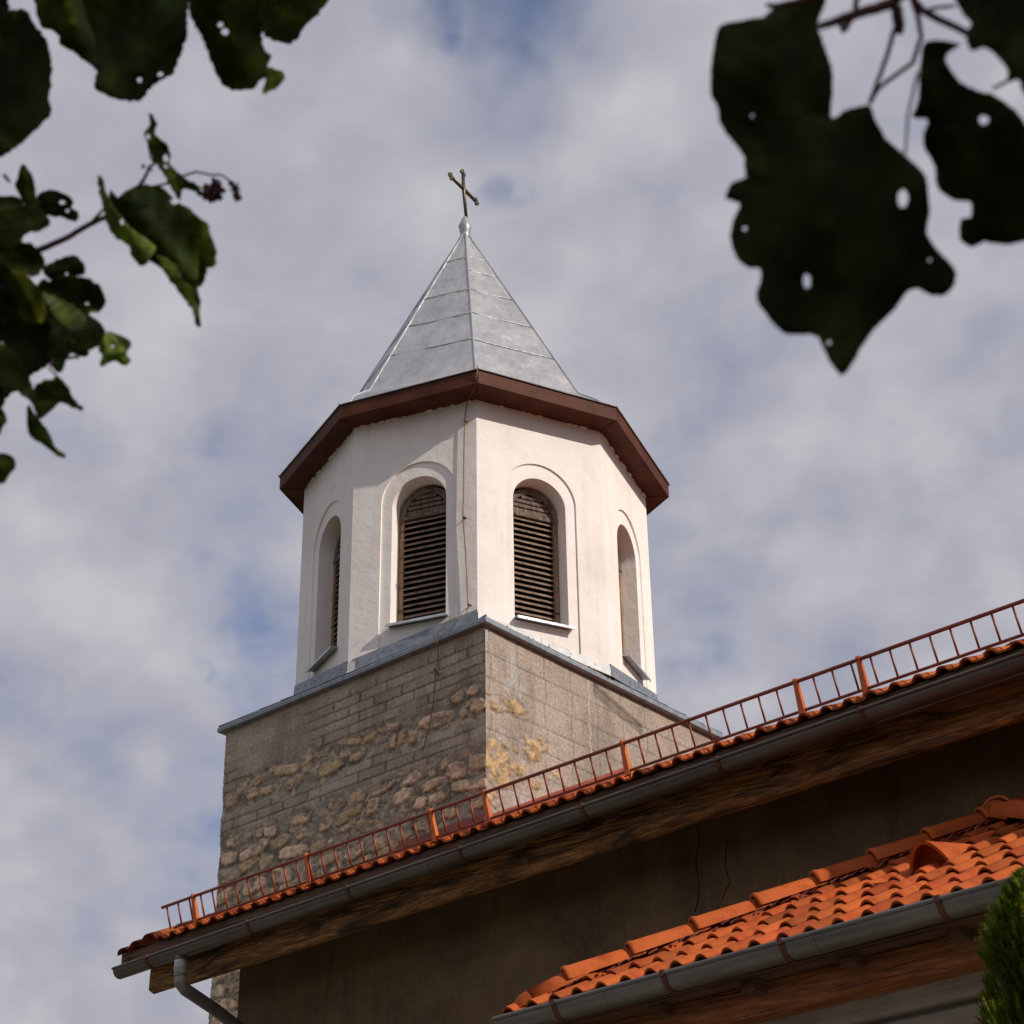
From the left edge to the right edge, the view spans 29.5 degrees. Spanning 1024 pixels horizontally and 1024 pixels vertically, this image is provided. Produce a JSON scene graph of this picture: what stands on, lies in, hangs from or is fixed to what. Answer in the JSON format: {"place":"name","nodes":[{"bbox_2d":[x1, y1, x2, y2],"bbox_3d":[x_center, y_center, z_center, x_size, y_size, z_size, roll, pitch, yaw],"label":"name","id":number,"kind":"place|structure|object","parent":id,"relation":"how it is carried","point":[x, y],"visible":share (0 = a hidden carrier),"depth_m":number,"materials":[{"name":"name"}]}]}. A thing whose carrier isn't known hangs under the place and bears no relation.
{"place":"outdoors","nodes":[
{"label":"outdoors","id":0,"kind":"place"},
{"bbox_2d":[0,0,328,483],"bbox_3d":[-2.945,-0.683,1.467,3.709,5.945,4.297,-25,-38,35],"label":"garden tree","id":1,"kind":"object","parent":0,"point":[120,47],"visible":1,"depth_m":1.69,"materials":[{"name":"green plant"}]},
{"bbox_2d":[208,169,723,1023],"bbox_3d":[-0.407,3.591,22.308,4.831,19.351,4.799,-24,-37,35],"label":"bell tower","id":2,"kind":"structure","parent":0,"point":[474,485],"depth_m":22.14,"materials":[{"name":"paint"}]},
{"bbox_2d":[0,0,1023,1023],"label":"sky","id":3,"kind":"structure","parent":0,"point":[814,518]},
{"bbox_2d":[710,0,1023,375],"bbox_3d":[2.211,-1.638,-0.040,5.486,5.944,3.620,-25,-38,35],"label":"garden tree","id":4,"kind":"object","parent":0,"point":[815,191],"visible":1,"depth_m":1.14,"materials":[{"name":"green plant"}]},
{"label":"path","id":5,"kind":"structure","parent":0,"visible":0},
{"bbox_2d":[111,598,1023,1023],"bbox_3d":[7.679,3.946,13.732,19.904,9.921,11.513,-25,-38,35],"label":"church nave","id":6,"kind":"structure","parent":5,"relation":"on","point":[487,916],"depth_m":14.00,"materials":[{"name":"concrete"}]},
{"bbox_2d":[492,795,1023,1023],"bbox_3d":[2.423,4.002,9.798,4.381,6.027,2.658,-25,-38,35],"label":"church porch","id":7,"kind":"object","parent":5,"relation":"on","point":[886,933],"visible":0.98,"depth_m":10.24,"materials":[{"name":"tile"}]},
{"bbox_2d":[972,865,1023,1023],"bbox_3d":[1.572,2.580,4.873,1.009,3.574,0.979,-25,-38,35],"label":"thuja","id":8,"kind":"object","parent":5,"relation":"on","point":[1002,941],"visible":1,"depth_m":5.60,"materials":[{"name":"green plant"}]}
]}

